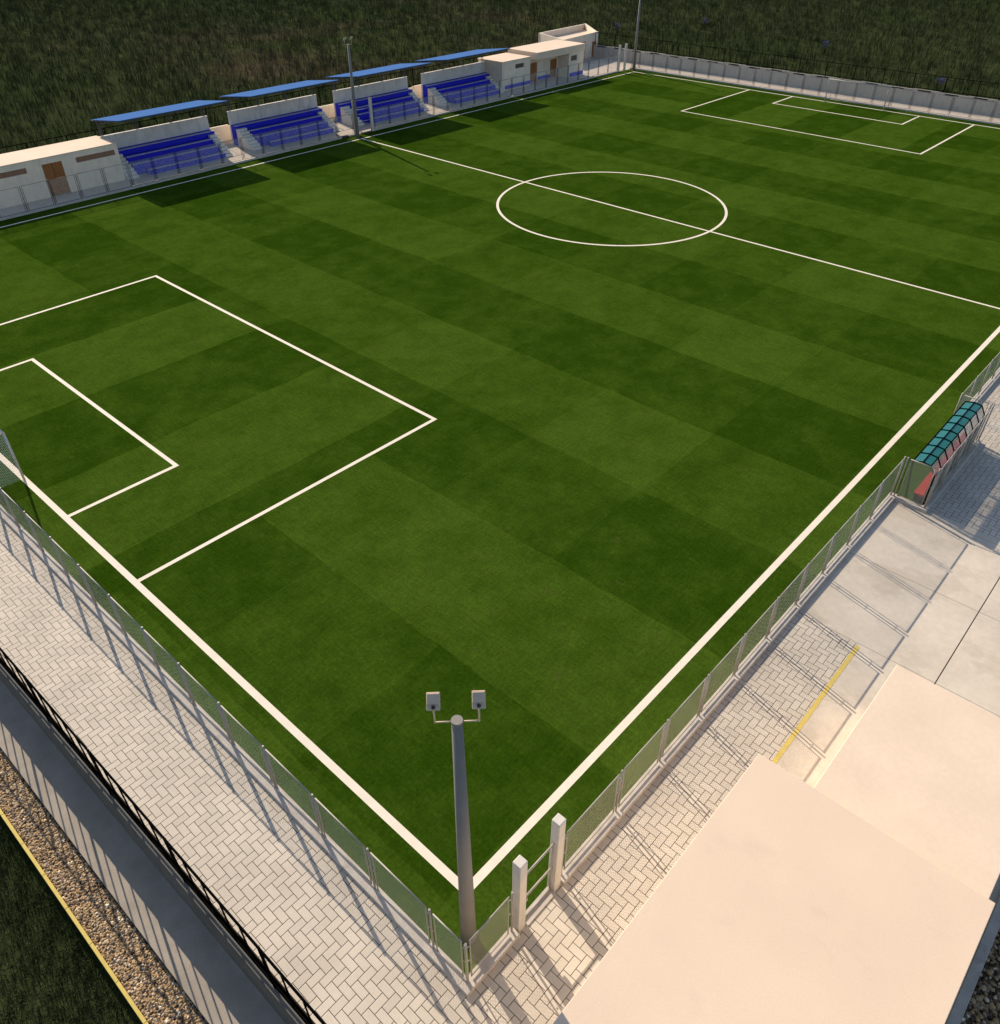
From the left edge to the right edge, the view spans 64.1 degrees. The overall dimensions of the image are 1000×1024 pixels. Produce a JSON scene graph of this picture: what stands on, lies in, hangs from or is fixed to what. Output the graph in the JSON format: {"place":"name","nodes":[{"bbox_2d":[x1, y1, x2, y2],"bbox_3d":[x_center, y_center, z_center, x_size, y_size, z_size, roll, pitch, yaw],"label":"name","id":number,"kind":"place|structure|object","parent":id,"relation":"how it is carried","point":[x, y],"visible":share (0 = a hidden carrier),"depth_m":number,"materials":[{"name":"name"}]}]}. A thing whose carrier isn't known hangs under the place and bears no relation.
{"place":"outdoors","nodes":[
{"label":"outdoors","id":0,"kind":"place"},
{"bbox_2d":[0,823,142,1023],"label":"verge grass","id":1,"kind":"structure","parent":0,"point":[49,937],"depth_m":22.73,"materials":[{"name":"green plant"}]},
{"bbox_2d":[0,748,208,1023],"bbox_3d":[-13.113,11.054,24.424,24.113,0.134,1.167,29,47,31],"label":"gravel","id":2,"kind":"structure","parent":0,"point":[115,942],"depth_m":23.53,"materials":[{"name":"beige gravel"}]},
{"bbox_2d":[0,680,285,1023],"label":"path","id":3,"kind":"structure","parent":0,"point":[215,983],"depth_m":23.95,"materials":[{"name":"concrete"}]},
{"bbox_2d":[0,57,643,216],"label":"terrace pavement","id":4,"kind":"structure","parent":0,"point":[365,127],"depth_m":84.59,"materials":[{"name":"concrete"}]},
{"bbox_2d":[0,136,125,208],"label":"changing rooms","id":5,"kind":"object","parent":4,"relation":"on","point":[25,167],"visible":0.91,"depth_m":69.70,"materials":[{"name":"white paint"}]},
{"bbox_2d":[0,168,26,178],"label":"window","id":6,"kind":"structure","parent":5,"relation":"in","point":[20,171],"depth_m":67.07,"materials":[{"name":"brown wood"}]},
{"bbox_2d":[41,161,70,195],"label":"door","id":7,"kind":"structure","parent":5,"relation":"in","point":[57,167],"depth_m":69.57,"materials":[{"name":"brown wood"}]},
{"bbox_2d":[75,150,114,162],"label":"window","id":8,"kind":"structure","parent":5,"relation":"in","point":[107,153],"depth_m":71.20,"materials":[{"name":"brown wood"}]},
{"bbox_2d":[91,100,232,179],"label":"grandstand","id":9,"kind":"object","parent":4,"relation":"on","point":[139,144],"visible":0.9,"depth_m":76.82,"materials":[{"name":"blue paint"}]},
{"bbox_2d":[0,113,354,220],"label":"fence","id":10,"kind":"object","parent":4,"relation":"on","point":[47,207],"visible":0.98,"depth_m":73.06,"materials":[{"name":"silver metal"}]},
{"bbox_2d":[220,80,339,150],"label":"grandstand","id":11,"kind":"object","parent":4,"relation":"on","point":[258,119],"visible":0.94,"depth_m":84.33,"materials":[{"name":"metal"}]},
{"bbox_2d":[210,84,421,141],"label":"wall","id":12,"kind":"structure","parent":4,"relation":"on","point":[223,132],"depth_m":88.00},
{"bbox_2d":[1,51,507,152],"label":"black railing","id":13,"kind":"object","parent":12,"relation":"on","point":[243,104],"visible":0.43,"depth_m":83.92,"materials":[{"name":"metal"}]},
{"bbox_2d":[351,97,373,133],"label":"gate","id":14,"kind":"structure","parent":4,"relation":"on","point":[371,113],"depth_m":86.65,"materials":[{"name":"metal"}]},
{"bbox_2d":[326,63,431,125],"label":"grandstand","id":15,"kind":"object","parent":4,"relation":"on","point":[381,93],"visible":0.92,"depth_m":92.31,"materials":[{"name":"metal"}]},
{"bbox_2d":[415,48,509,105],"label":"grandstand","id":16,"kind":"object","parent":4,"relation":"on","point":[452,79],"visible":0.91,"depth_m":100.03,"materials":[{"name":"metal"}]},
{"bbox_2d":[372,54,618,130],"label":"fence","id":17,"kind":"object","parent":4,"relation":"on","point":[469,106],"visible":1,"depth_m":98.51,"materials":[{"name":"silver metal"}]},
{"bbox_2d":[477,53,530,90],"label":"hut","id":18,"kind":"object","parent":4,"relation":"on","point":[503,66],"visible":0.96,"depth_m":104.07,"materials":[{"name":"white paint"}]},
{"bbox_2d":[515,63,522,67],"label":"window","id":19,"kind":"structure","parent":18,"relation":"in","point":[521,64],"depth_m":104.52,"materials":[{"name":"black glass"}]},
{"bbox_2d":[508,39,584,81],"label":"clubhouse","id":20,"kind":"structure","parent":4,"relation":"on","point":[550,55],"depth_m":109.75,"materials":[{"name":"white paint"}]},
{"bbox_2d":[530,62,536,81],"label":"door","id":21,"kind":"structure","parent":20,"relation":"in","point":[533,66],"depth_m":108.34,"materials":[{"name":"brown wood"}]},
{"bbox_2d":[550,58,556,77],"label":"door","id":22,"kind":"structure","parent":20,"relation":"in","point":[553,62],"depth_m":110.83,"materials":[{"name":"brown wood"}]},
{"bbox_2d":[538,23,598,58],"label":"building","id":23,"kind":"structure","parent":4,"relation":"on","point":[583,33],"depth_m":123.58,"materials":[{"name":"white paint"}]},
{"bbox_2d":[591,41,595,56],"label":"door","id":24,"kind":"structure","parent":23,"relation":"in","point":[593,43],"depth_m":123.80,"materials":[{"name":"brown wood"}]},
{"bbox_2d":[617,44,627,71],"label":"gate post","id":25,"kind":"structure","parent":4,"relation":"on","point":[625,56],"depth_m":114.09,"materials":[{"name":"concrete"}]},
{"bbox_2d":[0,517,858,1023],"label":"herringbone paving","id":26,"kind":"structure","parent":0,"point":[332,939],"depth_m":23.62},
{"bbox_2d":[0,487,467,987],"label":"fence","id":27,"kind":"object","parent":26,"relation":"on","point":[449,968],"visible":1,"depth_m":24.42,"materials":[{"name":"silver metal"}]},
{"bbox_2d":[459,891,519,996],"bbox_3d":[-0.254,10.845,20.031,0.319,2.490,2.000,30,47,32],"label":"fence","id":28,"kind":"object","parent":26,"relation":"on","point":[490,960],"visible":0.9,"depth_m":20.32,"materials":[{"name":"silver metal"}]},
{"bbox_2d":[512,813,565,931],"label":"gate","id":29,"kind":"structure","parent":26,"relation":"on","point":[520,872],"depth_m":20.52,"materials":[{"name":"concrete"}]},
{"bbox_2d":[525,886,555,926],"bbox_3d":[1.030,10.802,21.820,0.300,0.230,1.200,30,47,32],"label":"gate threshold","id":30,"kind":"object","parent":26,"relation":"on","point":[540,906],"visible":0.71,"depth_m":21.75,"materials":[{"name":"concrete"}]},
{"bbox_2d":[560,456,905,884],"bbox_3d":[9.737,4.010,28.624,0.320,2.490,24.010,30,47,32],"label":"fence","id":31,"kind":"object","parent":26,"relation":"on","point":[592,842],"visible":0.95,"depth_m":26.62,"materials":[{"name":"silver metal"}]},
{"bbox_2d":[0,0,999,153],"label":"tall grass","id":32,"kind":"structure","parent":0,"point":[502,13],"depth_m":149.95,"materials":[{"name":"green plant"}]},
{"bbox_2d":[0,0,999,1023],"bbox_3d":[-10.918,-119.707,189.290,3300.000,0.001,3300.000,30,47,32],"label":"meadow ground","id":33,"kind":"structure","parent":0,"point":[42,1014],"depth_m":131.89,"materials":[{"name":"green plant"}]},
{"bbox_2d":[0,809,147,1023],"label":"yellow kerb","id":34,"kind":"structure","parent":33,"relation":"on","point":[83,932],"depth_m":23.19,"materials":[{"name":"paint"}]},
{"bbox_2d":[0,664,304,1023],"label":"retaining wall","id":35,"kind":"structure","parent":33,"relation":"on","point":[272,996],"depth_m":23.09,"materials":[{"name":"grey concrete"}]},
{"bbox_2d":[0,647,325,1023],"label":"black railing","id":36,"kind":"object","parent":35,"relation":"on","point":[177,868],"visible":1,"depth_m":21.77,"materials":[{"name":"metal"}]},
{"bbox_2d":[0,69,999,973],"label":"turf","id":37,"kind":"structure","parent":33,"relation":"on","point":[572,523],"depth_m":42.36,"materials":[{"name":"green plant"}]},
{"bbox_2d":[0,429,24,486],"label":"goal","id":38,"kind":"object","parent":37,"relation":"on","point":[12,453],"visible":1,"depth_m":36.40,"materials":[{"name":"metal"}]},
{"bbox_2d":[343,36,359,137],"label":"light pole","id":39,"kind":"object","parent":37,"relation":"on","point":[354,101],"visible":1,"depth_m":83.11,"materials":[{"name":"metal"}]},
{"bbox_2d":[426,690,485,945],"bbox_3d":[-0.829,7.369,18.055,1.120,9.930,0.470,-2,39,-2],"label":"light pole","id":40,"kind":"object","parent":37,"relation":"on","point":[466,898],"visible":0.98,"depth_m":17.28,"materials":[{"name":"metal"}]},
{"bbox_2d":[0,72,999,888],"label":"pitch markings","id":41,"kind":"object","parent":37,"relation":"on","point":[444,870],"visible":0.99,"depth_m":32.71,"materials":[{"name":"paint"}]},
{"bbox_2d":[632,0,640,70],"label":"light pole","id":42,"kind":"object","parent":37,"relation":"on","point":[635,50],"visible":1,"depth_m":113.08,"materials":[{"name":"metal"}]},
{"bbox_2d":[824,78,891,110],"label":"goal","id":43,"kind":"object","parent":37,"relation":"on","point":[857,95],"visible":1,"depth_m":96.91,"materials":[{"name":"grey metal"}]},
{"bbox_2d":[613,23,620,34],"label":"wildflower","id":44,"kind":"object","parent":33,"relation":"on","point":[616,31],"visible":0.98,"depth_m":154.62,"materials":[{"name":"blue plant"}]},
{"bbox_2d":[703,17,709,28],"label":"wildflower","id":45,"kind":"object","parent":33,"relation":"on","point":[704,22],"visible":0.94,"depth_m":160.07,"materials":[{"name":"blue plant"}]},
{"bbox_2d":[821,40,829,54],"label":"wildflower","id":46,"kind":"object","parent":33,"relation":"on","point":[826,44],"visible":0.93,"depth_m":137.83,"materials":[{"name":"blue plant"}]},
{"bbox_2d":[934,76,947,91],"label":"wildflower","id":47,"kind":"object","parent":33,"relation":"on","point":[940,83],"visible":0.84,"depth_m":113.09,"materials":[{"name":"blue plant"}]},
{"bbox_2d":[636,65,999,122],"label":"goal end pavement","id":48,"kind":"structure","parent":0,"point":[810,91],"depth_m":102.38,"materials":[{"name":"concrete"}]},
{"bbox_2d":[593,45,999,116],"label":"boundary wall","id":49,"kind":"structure","parent":48,"relation":"on","point":[600,51],"depth_m":105.22,"materials":[{"name":"grey concrete"}]},
{"bbox_2d":[595,32,999,98],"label":"black railing","id":50,"kind":"object","parent":49,"relation":"on","point":[772,67],"visible":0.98,"depth_m":104.23,"materials":[{"name":"metal"}]},
{"bbox_2d":[630,52,999,124],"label":"fence","id":51,"kind":"object","parent":48,"relation":"on","point":[823,96],"visible":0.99,"depth_m":100.92,"materials":[{"name":"silver metal"}]},
{"bbox_2d":[776,501,999,1023],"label":"concrete pavement","id":52,"kind":"structure","parent":0,"point":[914,591],"depth_m":30.24,"materials":[{"name":"grey concrete"}]},
{"bbox_2d":[553,754,994,1023],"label":"building","id":53,"kind":"structure","parent":52,"relation":"on","point":[780,895],"depth_m":18.16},
{"bbox_2d":[772,645,859,763],"bbox_3d":[10.693,6.522,27.057,0.150,0.001,7.052,29,47,31],"label":"yellow marking","id":54,"kind":"object","parent":52,"relation":"on","point":[785,746],"visible":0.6,"depth_m":26.99,"materials":[{"name":"paint"}]},
{"bbox_2d":[814,665,999,898],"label":"annex","id":55,"kind":"object","parent":52,"relation":"on","point":[914,765],"visible":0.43,"depth_m":21.84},
{"bbox_2d":[895,438,967,502],"bbox_3d":[20.624,-1.998,37.973,1.339,0.253,7.100,30,47,32],"label":"turf apron","id":56,"kind":"object","parent":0,"point":[922,473],"visible":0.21,"depth_m":37.28,"materials":[{"name":"green plant"}]},
{"bbox_2d":[905,401,984,504],"bbox_3d":[20.669,-2.844,37.101,1.087,2.164,6.841,30,47,32],"label":"dugout","id":57,"kind":"object","parent":56,"relation":"on","point":[942,439],"visible":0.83,"depth_m":36.47,"materials":[{"name":"teal plastic"}]},
{"bbox_2d":[928,377,999,539],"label":"herringbone pavement","id":58,"kind":"structure","parent":0,"point":[969,496],"depth_m":36.74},
{"bbox_2d":[893,393,994,512],"bbox_3d":[20.681,-2.807,37.194,1.631,2.490,7.580,30,47,32],"label":"fence","id":59,"kind":"object","parent":58,"relation":"on","point":[932,497],"visible":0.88,"depth_m":35.90,"materials":[{"name":"silver metal"}]},
{"bbox_2d":[956,352,999,410],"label":"fence","id":60,"kind":"object","parent":58,"relation":"on","point":[986,387],"visible":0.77,"depth_m":42.74,"materials":[{"name":"silver metal"}]},
{"bbox_2d":[960,928,999,1023],"bbox_3d":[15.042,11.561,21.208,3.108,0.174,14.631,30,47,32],"label":"back gravel","id":61,"kind":"structure","parent":0,"point":[985,983],"depth_m":20.25,"materials":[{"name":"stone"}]},
{"bbox_2d":[946,896,999,1023],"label":"edge wall","id":62,"kind":"structure","parent":61,"relation":"on","point":[960,1005],"depth_m":20.43,"materials":[{"name":"concrete"}]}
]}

